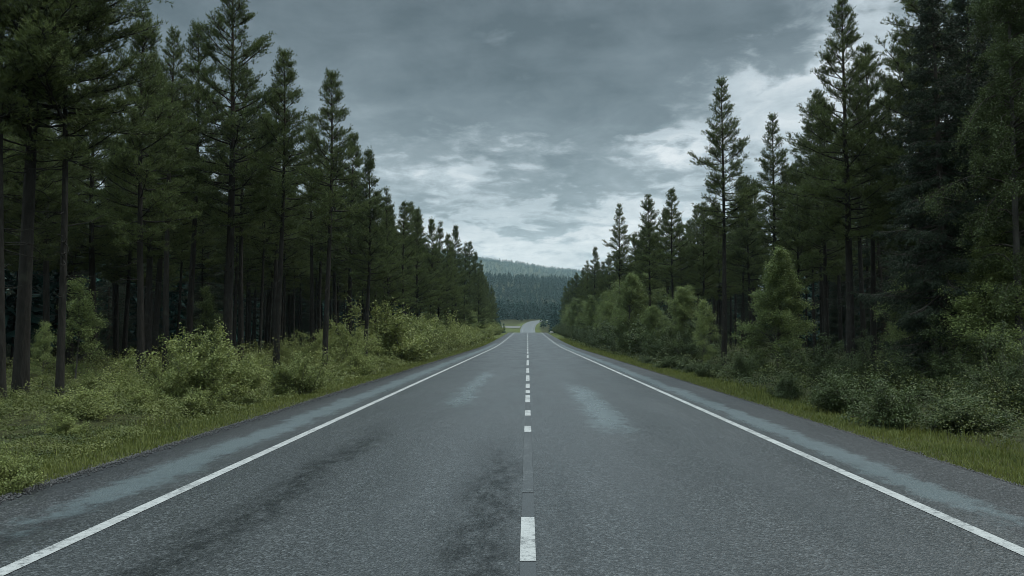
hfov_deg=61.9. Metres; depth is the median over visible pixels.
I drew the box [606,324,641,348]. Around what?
green bush
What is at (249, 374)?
willow bush
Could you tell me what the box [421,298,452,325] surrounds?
birch tree
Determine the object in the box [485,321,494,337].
willow bush
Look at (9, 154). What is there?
pine tree
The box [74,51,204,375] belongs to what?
pine tree
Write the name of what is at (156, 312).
pine tree
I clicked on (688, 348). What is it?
green bush
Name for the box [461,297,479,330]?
birch tree
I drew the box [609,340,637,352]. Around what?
green bush
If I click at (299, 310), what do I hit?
pine tree
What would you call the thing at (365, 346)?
willow bush
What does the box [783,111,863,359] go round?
pine tree
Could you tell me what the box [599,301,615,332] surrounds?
birch tree
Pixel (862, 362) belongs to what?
green bush
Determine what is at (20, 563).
edge line
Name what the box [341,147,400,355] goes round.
pine tree
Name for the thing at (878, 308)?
spruce tree
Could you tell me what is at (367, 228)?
pine tree
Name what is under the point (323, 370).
willow bush
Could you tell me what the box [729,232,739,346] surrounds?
pine tree
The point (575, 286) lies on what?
pine tree
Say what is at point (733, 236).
pine tree
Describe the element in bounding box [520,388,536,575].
worn centre line
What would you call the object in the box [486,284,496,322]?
pine tree
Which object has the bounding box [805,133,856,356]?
pine tree
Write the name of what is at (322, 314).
pine tree
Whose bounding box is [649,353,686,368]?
green bush
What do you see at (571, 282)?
pine tree
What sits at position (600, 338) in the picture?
green bush
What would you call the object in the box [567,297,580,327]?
birch tree
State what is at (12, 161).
pine tree
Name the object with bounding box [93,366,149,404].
willow bush
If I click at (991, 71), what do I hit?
pine tree
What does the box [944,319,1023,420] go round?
green bush
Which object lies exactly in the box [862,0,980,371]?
pine tree
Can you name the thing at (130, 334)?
spruce tree
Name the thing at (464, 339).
willow bush
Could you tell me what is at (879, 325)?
spruce tree
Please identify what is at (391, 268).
pine tree
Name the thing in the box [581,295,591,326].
birch tree
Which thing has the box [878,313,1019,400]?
green bush
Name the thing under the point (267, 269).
pine tree
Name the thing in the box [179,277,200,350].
spruce tree
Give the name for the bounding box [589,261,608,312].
pine tree
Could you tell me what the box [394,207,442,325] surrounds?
pine tree
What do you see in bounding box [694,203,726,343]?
pine tree
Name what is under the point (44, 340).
birch tree
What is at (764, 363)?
green bush
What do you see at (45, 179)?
pine tree
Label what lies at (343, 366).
willow bush
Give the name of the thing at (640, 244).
pine tree
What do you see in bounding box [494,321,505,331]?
willow bush
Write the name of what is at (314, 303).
pine tree
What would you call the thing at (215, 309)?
spruce tree
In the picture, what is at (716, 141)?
pine tree
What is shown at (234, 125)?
pine tree
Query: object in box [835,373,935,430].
green bush
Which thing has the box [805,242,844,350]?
pine tree
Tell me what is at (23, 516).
road shoulder
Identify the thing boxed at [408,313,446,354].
willow bush
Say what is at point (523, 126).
sky
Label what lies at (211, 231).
pine tree
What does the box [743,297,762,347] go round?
spruce tree
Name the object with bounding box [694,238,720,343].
pine tree
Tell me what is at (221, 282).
pine tree
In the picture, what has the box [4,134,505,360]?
forest
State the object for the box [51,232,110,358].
spruce tree
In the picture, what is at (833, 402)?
green bush
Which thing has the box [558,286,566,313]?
pine tree
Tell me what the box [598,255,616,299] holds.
pine tree
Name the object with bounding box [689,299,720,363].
birch tree
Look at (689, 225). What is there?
pine tree
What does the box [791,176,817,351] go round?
pine tree
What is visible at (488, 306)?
pine tree
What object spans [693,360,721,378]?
green bush
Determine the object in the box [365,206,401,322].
pine tree
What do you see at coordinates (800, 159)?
pine tree
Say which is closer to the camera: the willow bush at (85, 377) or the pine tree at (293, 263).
the willow bush at (85, 377)
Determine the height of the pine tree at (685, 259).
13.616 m
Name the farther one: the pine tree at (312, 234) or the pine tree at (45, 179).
the pine tree at (312, 234)
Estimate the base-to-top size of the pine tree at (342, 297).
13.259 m
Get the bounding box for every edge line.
[0,325,524,575]
[533,322,1023,555]
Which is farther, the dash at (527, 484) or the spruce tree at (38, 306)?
the spruce tree at (38, 306)
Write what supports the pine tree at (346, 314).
on the ground at (506, 322)
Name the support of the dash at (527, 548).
on the road
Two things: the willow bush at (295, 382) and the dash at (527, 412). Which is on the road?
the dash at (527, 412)
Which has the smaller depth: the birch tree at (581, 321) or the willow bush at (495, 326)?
the birch tree at (581, 321)
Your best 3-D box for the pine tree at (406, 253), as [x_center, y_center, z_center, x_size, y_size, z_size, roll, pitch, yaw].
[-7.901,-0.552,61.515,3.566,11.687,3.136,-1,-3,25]
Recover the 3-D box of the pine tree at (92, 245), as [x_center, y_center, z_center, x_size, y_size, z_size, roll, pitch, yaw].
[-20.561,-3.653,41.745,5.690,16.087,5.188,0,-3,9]
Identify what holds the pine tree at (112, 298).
on the ground at (506, 322)
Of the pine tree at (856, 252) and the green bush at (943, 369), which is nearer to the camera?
the green bush at (943, 369)
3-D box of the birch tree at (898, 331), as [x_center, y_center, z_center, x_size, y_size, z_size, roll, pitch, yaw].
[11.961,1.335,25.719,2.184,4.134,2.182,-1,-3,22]
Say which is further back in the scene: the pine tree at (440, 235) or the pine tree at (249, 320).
the pine tree at (440, 235)
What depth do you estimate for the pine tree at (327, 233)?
67.94 m
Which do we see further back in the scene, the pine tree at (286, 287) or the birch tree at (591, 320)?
the birch tree at (591, 320)
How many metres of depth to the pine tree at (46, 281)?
36.25 m
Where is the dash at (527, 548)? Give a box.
[520,517,535,560]
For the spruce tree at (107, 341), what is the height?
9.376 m
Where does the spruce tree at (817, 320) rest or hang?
on the ground at (506, 322)
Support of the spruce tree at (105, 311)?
on the ground at (506, 322)
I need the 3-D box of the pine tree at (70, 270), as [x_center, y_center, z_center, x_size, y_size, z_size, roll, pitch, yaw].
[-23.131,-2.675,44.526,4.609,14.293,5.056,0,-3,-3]
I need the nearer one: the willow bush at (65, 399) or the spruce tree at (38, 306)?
the willow bush at (65, 399)
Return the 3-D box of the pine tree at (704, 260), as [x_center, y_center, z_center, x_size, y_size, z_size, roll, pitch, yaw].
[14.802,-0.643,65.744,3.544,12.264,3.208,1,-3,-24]
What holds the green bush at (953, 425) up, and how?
on the ground at (506, 322)
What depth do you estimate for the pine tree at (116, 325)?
50.62 m
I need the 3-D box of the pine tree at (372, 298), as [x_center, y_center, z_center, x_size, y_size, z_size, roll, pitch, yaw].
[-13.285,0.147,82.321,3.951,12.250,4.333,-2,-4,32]
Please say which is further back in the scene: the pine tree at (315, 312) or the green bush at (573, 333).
the green bush at (573, 333)
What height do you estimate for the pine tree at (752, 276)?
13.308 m
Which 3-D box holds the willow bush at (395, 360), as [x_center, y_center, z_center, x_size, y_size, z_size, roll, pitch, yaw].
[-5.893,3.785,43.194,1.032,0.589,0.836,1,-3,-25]
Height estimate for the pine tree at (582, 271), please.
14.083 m
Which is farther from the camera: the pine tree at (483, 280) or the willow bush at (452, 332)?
the pine tree at (483, 280)
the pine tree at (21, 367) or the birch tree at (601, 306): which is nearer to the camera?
the pine tree at (21, 367)
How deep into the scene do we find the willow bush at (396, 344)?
49.21 m
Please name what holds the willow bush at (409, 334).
on the ground at (506, 322)
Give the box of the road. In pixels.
[0,320,1023,575]
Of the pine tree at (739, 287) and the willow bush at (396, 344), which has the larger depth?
the pine tree at (739, 287)
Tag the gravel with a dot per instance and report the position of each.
(45, 483)
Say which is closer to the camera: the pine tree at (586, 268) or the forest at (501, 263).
the pine tree at (586, 268)
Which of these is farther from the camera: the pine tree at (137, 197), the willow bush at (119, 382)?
the pine tree at (137, 197)
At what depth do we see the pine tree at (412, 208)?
88.61 m
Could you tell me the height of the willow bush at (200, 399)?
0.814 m
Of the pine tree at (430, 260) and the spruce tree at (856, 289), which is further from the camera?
the pine tree at (430, 260)
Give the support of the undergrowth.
on the ground at (506, 322)
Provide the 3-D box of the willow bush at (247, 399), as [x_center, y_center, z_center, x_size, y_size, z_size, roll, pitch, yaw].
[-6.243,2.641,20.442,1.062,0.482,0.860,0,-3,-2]
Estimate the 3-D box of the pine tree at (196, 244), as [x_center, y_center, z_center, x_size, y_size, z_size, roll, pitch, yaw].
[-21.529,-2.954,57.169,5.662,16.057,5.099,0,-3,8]
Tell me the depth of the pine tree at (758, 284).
92.63 m
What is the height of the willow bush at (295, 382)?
1.541 m
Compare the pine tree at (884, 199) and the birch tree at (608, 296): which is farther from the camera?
the birch tree at (608, 296)
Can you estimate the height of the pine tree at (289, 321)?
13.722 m
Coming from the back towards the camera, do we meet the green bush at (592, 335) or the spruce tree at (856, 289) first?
the green bush at (592, 335)
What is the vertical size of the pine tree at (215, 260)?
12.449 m
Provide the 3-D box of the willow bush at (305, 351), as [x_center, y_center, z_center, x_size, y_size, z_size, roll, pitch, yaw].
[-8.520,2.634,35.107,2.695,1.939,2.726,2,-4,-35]
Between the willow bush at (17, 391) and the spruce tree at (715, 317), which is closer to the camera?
the willow bush at (17, 391)
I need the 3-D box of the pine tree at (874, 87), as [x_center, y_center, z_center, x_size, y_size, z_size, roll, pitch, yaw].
[14.301,-3.114,33.935,3.717,13.852,4.227,1,-3,-19]
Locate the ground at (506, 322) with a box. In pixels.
[0,319,1023,485]
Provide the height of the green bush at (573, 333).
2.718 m
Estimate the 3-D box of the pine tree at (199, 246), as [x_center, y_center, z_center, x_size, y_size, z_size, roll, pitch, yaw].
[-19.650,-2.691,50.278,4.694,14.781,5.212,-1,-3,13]
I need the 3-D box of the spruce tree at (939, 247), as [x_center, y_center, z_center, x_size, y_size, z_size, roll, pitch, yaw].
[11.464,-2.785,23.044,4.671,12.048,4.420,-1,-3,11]
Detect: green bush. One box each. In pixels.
[554,323,566,335]
[563,326,581,339]
[579,328,604,346]
[586,334,601,347]
[588,321,612,348]
[593,321,616,348]
[596,319,644,350]
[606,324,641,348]
[608,318,648,354]
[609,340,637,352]
[622,311,704,355]
[638,327,699,358]
[638,338,658,357]
[640,356,655,363]
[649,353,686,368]
[651,319,727,362]
[671,363,685,370]
[676,354,695,366]
[676,362,702,372]
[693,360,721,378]
[714,348,762,378]
[743,356,770,368]
[758,369,808,400]
[773,330,867,386]
[800,364,880,415]
[823,328,911,394]
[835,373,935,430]
[864,395,924,416]
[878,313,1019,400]
[887,374,906,391]
[911,388,1023,434]
[915,385,1012,425]
[940,378,1008,405]
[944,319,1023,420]
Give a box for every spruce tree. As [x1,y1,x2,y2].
[5,275,16,356]
[6,275,30,359]
[30,272,54,358]
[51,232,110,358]
[86,272,112,353]
[88,269,132,356]
[104,266,136,354]
[119,263,145,352]
[135,268,174,353]
[158,291,175,348]
[176,229,237,353]
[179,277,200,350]
[184,279,223,349]
[244,288,272,346]
[271,283,309,347]
[302,295,309,344]
[302,301,323,339]
[323,297,345,343]
[660,287,684,323]
[705,296,732,345]
[712,296,740,345]
[729,289,751,344]
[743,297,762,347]
[808,284,818,347]
[809,285,835,347]
[818,257,859,353]
[819,277,857,347]
[828,254,865,351]
[833,166,904,359]
[848,0,1023,399]
[855,278,884,351]
[876,227,902,343]
[879,216,966,360]
[886,0,1023,387]
[888,214,917,326]
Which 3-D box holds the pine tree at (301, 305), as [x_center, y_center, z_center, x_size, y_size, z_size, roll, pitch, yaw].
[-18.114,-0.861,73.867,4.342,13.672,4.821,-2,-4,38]
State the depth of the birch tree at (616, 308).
89.91 m
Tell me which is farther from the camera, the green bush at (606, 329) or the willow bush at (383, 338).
the green bush at (606, 329)
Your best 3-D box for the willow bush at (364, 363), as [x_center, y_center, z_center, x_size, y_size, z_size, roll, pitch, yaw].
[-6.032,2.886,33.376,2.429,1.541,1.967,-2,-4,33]
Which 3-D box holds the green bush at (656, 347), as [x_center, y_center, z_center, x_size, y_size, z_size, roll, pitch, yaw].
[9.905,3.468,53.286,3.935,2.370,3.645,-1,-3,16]
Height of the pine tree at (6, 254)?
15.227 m
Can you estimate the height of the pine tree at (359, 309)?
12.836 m
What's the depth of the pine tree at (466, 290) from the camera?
122.26 m
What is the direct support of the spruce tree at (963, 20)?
on the ground at (506, 322)
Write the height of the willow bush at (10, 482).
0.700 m
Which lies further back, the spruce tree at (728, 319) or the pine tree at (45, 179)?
the spruce tree at (728, 319)
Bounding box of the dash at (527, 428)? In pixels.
[524,426,530,431]
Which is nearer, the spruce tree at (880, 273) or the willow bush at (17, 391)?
the willow bush at (17, 391)
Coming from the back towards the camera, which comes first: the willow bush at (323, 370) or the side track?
the side track
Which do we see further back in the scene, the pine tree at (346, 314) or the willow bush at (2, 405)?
the pine tree at (346, 314)
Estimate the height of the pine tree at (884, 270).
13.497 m
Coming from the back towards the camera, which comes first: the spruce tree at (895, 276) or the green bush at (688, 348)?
the green bush at (688, 348)
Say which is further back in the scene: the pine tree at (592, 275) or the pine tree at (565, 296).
the pine tree at (565, 296)
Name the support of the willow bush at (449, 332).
on the ground at (506, 322)
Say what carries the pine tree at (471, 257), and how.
on the ground at (506, 322)
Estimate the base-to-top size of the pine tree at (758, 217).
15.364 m
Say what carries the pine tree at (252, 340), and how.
on the ground at (506, 322)
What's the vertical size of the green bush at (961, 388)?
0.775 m
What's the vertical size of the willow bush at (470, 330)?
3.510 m
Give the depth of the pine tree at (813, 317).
55.10 m
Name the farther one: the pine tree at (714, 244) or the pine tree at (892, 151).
the pine tree at (714, 244)
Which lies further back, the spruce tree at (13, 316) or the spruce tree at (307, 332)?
the spruce tree at (307, 332)
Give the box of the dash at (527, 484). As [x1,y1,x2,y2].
[522,436,532,491]
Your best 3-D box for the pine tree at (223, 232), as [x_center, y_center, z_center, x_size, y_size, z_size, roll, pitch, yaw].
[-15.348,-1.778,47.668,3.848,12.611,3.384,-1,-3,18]
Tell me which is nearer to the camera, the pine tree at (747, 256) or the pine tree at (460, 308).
the pine tree at (747, 256)
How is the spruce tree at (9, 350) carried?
on the ground at (506, 322)
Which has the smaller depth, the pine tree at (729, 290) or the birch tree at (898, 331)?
the birch tree at (898, 331)
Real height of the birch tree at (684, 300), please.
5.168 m
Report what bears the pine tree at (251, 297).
on the ground at (506, 322)
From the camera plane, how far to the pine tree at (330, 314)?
87.48 m
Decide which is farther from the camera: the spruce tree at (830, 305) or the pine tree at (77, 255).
the spruce tree at (830, 305)
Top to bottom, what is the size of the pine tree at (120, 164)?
13.061 m
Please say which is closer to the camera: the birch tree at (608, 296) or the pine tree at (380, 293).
the pine tree at (380, 293)
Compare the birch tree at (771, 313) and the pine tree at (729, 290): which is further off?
the pine tree at (729, 290)
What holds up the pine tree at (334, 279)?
on the ground at (506, 322)
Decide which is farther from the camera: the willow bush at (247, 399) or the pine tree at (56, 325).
the pine tree at (56, 325)
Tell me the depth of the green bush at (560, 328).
185.42 m
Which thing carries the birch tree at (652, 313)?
on the ground at (506, 322)
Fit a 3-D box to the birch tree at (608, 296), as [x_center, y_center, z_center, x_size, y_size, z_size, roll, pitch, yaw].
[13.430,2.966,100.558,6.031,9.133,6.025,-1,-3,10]
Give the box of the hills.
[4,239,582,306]
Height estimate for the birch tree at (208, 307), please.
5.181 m
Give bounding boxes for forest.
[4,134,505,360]
[430,249,610,279]
[457,268,583,318]
[495,299,563,330]
[549,239,1023,342]
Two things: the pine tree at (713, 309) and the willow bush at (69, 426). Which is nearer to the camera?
the willow bush at (69, 426)
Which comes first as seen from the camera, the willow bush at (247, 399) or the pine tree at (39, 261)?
the willow bush at (247, 399)
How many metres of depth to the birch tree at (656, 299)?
79.17 m
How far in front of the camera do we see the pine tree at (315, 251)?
55.74 m
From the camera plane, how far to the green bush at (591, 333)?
90.68 m
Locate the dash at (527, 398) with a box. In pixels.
[525,395,529,401]
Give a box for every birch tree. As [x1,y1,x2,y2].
[30,320,55,389]
[37,275,110,383]
[193,284,222,352]
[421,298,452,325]
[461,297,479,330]
[561,305,572,325]
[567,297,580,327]
[575,299,586,326]
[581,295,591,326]
[581,296,599,330]
[592,291,614,330]
[594,300,614,327]
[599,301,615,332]
[601,275,638,309]
[602,296,622,334]
[607,271,650,349]
[622,272,671,331]
[637,304,670,349]
[659,284,704,348]
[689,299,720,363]
[728,246,818,371]
[870,270,939,381]
[915,0,1023,380]
[919,226,1023,394]
[973,7,1023,326]
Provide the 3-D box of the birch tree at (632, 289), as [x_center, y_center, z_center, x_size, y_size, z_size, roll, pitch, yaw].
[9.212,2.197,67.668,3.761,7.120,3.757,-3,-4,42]
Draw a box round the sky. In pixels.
[4,0,1022,289]
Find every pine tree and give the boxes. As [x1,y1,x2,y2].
[0,0,134,400]
[0,0,172,401]
[0,0,173,397]
[3,37,99,368]
[3,100,76,293]
[3,101,82,312]
[3,108,51,199]
[3,133,36,255]
[3,134,18,196]
[4,133,53,365]
[4,141,68,294]
[14,129,113,365]
[50,183,88,360]
[52,55,147,366]
[53,156,118,327]
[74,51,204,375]
[77,135,153,359]
[79,5,202,377]
[94,94,202,321]
[95,184,133,329]
[97,178,157,360]
[105,71,211,364]
[120,70,181,295]
[121,217,180,321]
[129,24,214,378]
[143,250,187,322]
[158,130,221,353]
[159,18,244,364]
[162,0,298,361]
[171,184,224,356]
[174,133,225,314]
[176,159,235,340]
[194,65,286,364]
[205,108,251,312]
[207,147,265,359]
[215,228,246,298]
[221,111,306,358]
[234,185,267,354]
[234,196,269,349]
[234,276,258,321]
[235,47,336,370]
[237,88,325,359]
[238,170,308,352]
[238,223,270,315]
[243,274,267,350]
[245,260,267,349]
[245,273,266,349]
[250,172,315,351]
[251,251,290,350]
[262,289,265,348]
[266,270,298,295]
[270,158,306,353]
[282,204,317,343]
[283,255,301,347]
[284,66,378,370]
[285,113,338,348]
[286,203,318,346]
[287,267,309,339]
[297,235,331,341]
[299,179,343,341]
[299,254,342,320]
[301,151,342,346]
[302,147,365,339]
[309,164,345,309]
[309,284,332,342]
[314,131,387,348]
[322,248,352,343]
[330,296,331,332]
[331,169,372,340]
[336,279,355,323]
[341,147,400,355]
[343,217,358,340]
[352,226,374,330]
[352,239,358,343]
[352,280,371,325]
[353,286,364,328]
[355,185,418,329]
[358,237,386,318]
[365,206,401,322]
[366,193,391,322]
[378,219,411,316]
[388,201,424,312]
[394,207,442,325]
[396,201,436,317]
[401,208,436,319]
[414,216,448,318]
[419,221,459,327]
[436,233,462,332]
[441,240,470,327]
[447,224,471,322]
[454,242,482,325]
[463,241,482,317]
[470,251,486,304]
[471,271,488,328]
[476,259,493,322]
[480,270,494,324]
[484,276,494,324]
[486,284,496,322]
[489,286,499,323]
[493,290,498,321]
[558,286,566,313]
[561,281,570,313]
[565,278,576,315]
[569,272,582,303]
[573,268,586,309]
[576,261,597,324]
[581,247,603,315]
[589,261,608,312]
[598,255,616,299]
[603,203,638,294]
[610,244,628,294]
[621,232,643,282]
[628,194,670,311]
[631,227,654,271]
[633,222,661,294]
[642,188,695,323]
[646,207,685,318]
[660,241,675,322]
[664,218,695,315]
[668,219,698,321]
[677,205,706,321]
[683,201,721,344]
[687,76,766,365]
[691,205,741,352]
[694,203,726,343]
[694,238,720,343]
[699,219,735,343]
[708,175,771,350]
[721,178,771,352]
[721,226,732,317]
[726,211,739,348]
[728,229,744,323]
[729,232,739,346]
[732,222,762,348]
[732,239,770,315]
[736,177,772,349]
[740,229,766,337]
[741,111,807,359]
[758,182,796,339]
[765,162,822,359]
[767,0,904,365]
[768,162,796,353]
[773,88,868,355]
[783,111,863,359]
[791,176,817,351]
[793,178,832,356]
[796,156,856,352]
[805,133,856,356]
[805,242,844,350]
[811,78,902,360]
[818,268,832,333]
[821,41,912,368]
[827,159,884,353]
[852,158,886,348]
[853,27,983,335]
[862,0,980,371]
[862,166,903,330]
[875,139,908,262]
[879,1,1023,342]
[884,24,953,347]
[962,0,1022,213]
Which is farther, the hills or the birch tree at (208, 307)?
the hills
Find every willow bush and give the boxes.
[0,396,10,417]
[0,439,46,495]
[1,389,39,408]
[29,409,90,435]
[36,383,124,420]
[38,391,53,404]
[67,370,103,390]
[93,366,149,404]
[95,380,172,413]
[96,375,140,401]
[107,424,141,438]
[110,317,258,404]
[144,378,198,410]
[165,382,236,417]
[213,346,278,402]
[234,390,273,404]
[264,346,348,396]
[273,329,339,370]
[285,364,337,383]
[308,362,331,378]
[310,315,386,371]
[325,342,379,376]
[329,360,349,377]
[331,292,449,361]
[355,327,403,357]
[371,354,397,367]
[382,316,425,358]
[390,358,403,365]
[406,315,450,354]
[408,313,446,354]
[420,308,463,352]
[436,321,457,350]
[438,323,461,346]
[447,321,471,347]
[447,322,472,344]
[455,322,481,344]
[465,324,479,335]
[473,325,488,339]
[477,324,492,337]
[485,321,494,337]
[493,324,502,334]
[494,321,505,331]
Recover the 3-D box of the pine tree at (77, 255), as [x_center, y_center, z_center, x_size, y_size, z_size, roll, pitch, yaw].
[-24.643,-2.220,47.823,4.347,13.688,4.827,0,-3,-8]
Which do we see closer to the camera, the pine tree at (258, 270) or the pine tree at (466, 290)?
the pine tree at (258, 270)
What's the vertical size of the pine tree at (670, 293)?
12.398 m
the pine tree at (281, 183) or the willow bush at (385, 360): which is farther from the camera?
the willow bush at (385, 360)
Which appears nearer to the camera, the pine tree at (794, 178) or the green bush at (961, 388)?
the green bush at (961, 388)
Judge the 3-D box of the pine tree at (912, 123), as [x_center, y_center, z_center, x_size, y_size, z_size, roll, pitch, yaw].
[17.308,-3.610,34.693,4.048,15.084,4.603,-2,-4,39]
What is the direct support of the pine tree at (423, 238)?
on the ground at (506, 322)
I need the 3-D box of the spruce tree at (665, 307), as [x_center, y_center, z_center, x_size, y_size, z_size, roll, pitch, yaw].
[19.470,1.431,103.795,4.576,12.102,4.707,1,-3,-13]
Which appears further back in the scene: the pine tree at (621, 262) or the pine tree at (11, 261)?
the pine tree at (621, 262)
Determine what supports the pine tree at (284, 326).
on the ground at (506, 322)
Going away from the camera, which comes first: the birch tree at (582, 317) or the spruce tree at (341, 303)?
the spruce tree at (341, 303)
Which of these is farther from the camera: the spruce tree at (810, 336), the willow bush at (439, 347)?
the spruce tree at (810, 336)
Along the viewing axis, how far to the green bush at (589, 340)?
93.74 m
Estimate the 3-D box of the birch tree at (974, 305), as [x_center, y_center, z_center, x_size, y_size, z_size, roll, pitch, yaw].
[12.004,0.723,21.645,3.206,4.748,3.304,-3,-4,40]
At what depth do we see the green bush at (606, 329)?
79.97 m
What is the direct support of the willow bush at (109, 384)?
on the ground at (506, 322)
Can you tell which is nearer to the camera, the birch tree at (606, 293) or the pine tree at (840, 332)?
the pine tree at (840, 332)
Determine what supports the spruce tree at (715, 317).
on the ground at (506, 322)
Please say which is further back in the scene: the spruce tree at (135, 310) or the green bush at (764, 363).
the spruce tree at (135, 310)
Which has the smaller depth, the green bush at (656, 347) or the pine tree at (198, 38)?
the pine tree at (198, 38)
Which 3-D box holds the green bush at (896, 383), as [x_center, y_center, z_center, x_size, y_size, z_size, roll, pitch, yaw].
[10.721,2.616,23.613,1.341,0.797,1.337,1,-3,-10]
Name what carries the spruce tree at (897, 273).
on the ground at (506, 322)
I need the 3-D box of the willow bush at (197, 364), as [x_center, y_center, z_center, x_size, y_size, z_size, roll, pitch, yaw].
[-7.543,1.822,20.136,3.248,2.311,3.242,0,-3,-6]
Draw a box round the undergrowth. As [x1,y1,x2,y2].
[0,331,1023,469]
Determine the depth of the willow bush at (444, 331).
74.06 m
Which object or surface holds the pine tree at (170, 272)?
on the ground at (506, 322)
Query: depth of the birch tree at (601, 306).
105.66 m
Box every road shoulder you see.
[0,320,536,548]
[533,320,1023,535]
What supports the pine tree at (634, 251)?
on the ground at (506, 322)
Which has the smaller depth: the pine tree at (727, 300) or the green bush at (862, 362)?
the green bush at (862, 362)
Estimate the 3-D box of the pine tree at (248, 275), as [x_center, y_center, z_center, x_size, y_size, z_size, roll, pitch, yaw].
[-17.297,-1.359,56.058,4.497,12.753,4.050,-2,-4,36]
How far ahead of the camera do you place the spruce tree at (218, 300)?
60.37 m
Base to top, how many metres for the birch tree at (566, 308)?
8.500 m
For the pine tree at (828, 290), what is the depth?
73.64 m
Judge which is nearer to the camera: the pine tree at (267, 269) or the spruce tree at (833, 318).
the pine tree at (267, 269)
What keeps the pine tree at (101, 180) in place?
on the ground at (506, 322)
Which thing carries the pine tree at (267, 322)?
on the ground at (506, 322)
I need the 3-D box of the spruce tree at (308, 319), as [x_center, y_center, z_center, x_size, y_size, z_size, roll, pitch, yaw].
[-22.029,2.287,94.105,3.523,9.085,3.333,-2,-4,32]
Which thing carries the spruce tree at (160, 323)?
on the ground at (506, 322)
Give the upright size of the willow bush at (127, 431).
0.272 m
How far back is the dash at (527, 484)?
10.03 m
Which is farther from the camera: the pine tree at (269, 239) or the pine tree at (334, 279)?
the pine tree at (334, 279)
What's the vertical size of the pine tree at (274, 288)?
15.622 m
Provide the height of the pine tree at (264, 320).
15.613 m
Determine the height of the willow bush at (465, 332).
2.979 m
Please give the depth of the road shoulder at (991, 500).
10.86 m
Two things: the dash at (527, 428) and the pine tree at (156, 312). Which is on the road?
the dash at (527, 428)
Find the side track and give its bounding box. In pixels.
[502,326,519,327]
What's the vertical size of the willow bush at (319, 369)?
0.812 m
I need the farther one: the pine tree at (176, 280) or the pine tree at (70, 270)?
the pine tree at (176, 280)
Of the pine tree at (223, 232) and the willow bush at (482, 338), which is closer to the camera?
the pine tree at (223, 232)
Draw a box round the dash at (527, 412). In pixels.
[525,410,530,415]
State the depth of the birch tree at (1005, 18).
21.21 m
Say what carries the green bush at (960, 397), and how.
on the ground at (506, 322)
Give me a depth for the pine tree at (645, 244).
102.94 m
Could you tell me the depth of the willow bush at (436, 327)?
62.15 m
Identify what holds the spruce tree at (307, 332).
on the ground at (506, 322)
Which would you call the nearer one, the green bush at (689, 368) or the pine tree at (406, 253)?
the green bush at (689, 368)
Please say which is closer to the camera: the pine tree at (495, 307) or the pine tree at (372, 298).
the pine tree at (372, 298)
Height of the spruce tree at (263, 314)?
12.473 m
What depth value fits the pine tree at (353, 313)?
99.21 m
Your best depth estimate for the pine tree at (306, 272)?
65.60 m
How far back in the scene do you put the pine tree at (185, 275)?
66.07 m
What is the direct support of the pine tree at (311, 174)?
on the ground at (506, 322)
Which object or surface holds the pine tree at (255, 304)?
on the ground at (506, 322)
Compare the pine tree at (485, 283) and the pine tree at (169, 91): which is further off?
the pine tree at (485, 283)
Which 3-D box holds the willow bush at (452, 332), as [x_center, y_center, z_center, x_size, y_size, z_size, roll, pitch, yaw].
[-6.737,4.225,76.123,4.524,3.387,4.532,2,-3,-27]
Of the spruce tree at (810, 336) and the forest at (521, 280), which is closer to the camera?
the spruce tree at (810, 336)
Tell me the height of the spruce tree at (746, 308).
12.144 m
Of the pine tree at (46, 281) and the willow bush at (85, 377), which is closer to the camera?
the willow bush at (85, 377)
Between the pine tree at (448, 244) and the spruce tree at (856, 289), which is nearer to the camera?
the spruce tree at (856, 289)
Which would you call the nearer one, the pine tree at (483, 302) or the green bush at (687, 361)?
the green bush at (687, 361)
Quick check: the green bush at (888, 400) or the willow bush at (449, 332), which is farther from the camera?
the willow bush at (449, 332)
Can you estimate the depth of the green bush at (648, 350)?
56.55 m
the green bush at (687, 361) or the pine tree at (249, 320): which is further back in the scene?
the pine tree at (249, 320)
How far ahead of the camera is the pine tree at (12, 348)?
44.08 m
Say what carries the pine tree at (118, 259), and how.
on the ground at (506, 322)
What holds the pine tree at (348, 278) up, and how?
on the ground at (506, 322)
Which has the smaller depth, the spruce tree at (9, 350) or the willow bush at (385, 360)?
the willow bush at (385, 360)
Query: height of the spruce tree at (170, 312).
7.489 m
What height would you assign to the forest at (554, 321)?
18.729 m
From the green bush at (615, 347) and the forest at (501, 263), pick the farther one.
the forest at (501, 263)
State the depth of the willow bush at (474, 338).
104.43 m
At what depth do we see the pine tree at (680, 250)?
66.00 m
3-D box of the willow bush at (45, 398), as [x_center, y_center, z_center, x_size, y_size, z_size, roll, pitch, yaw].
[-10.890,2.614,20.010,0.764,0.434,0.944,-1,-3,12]
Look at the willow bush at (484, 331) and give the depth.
145.40 m
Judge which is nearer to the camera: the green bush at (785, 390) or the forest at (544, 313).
the green bush at (785, 390)
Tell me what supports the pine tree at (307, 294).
on the ground at (506, 322)
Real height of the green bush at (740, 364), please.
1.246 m
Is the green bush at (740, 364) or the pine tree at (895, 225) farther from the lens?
the pine tree at (895, 225)
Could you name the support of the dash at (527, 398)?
on the road
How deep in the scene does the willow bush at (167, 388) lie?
19.43 m
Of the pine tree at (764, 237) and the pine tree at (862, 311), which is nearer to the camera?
the pine tree at (862, 311)
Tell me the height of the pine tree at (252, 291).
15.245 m
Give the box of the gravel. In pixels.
[0,347,1023,503]
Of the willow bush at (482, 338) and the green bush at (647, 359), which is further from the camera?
the willow bush at (482, 338)

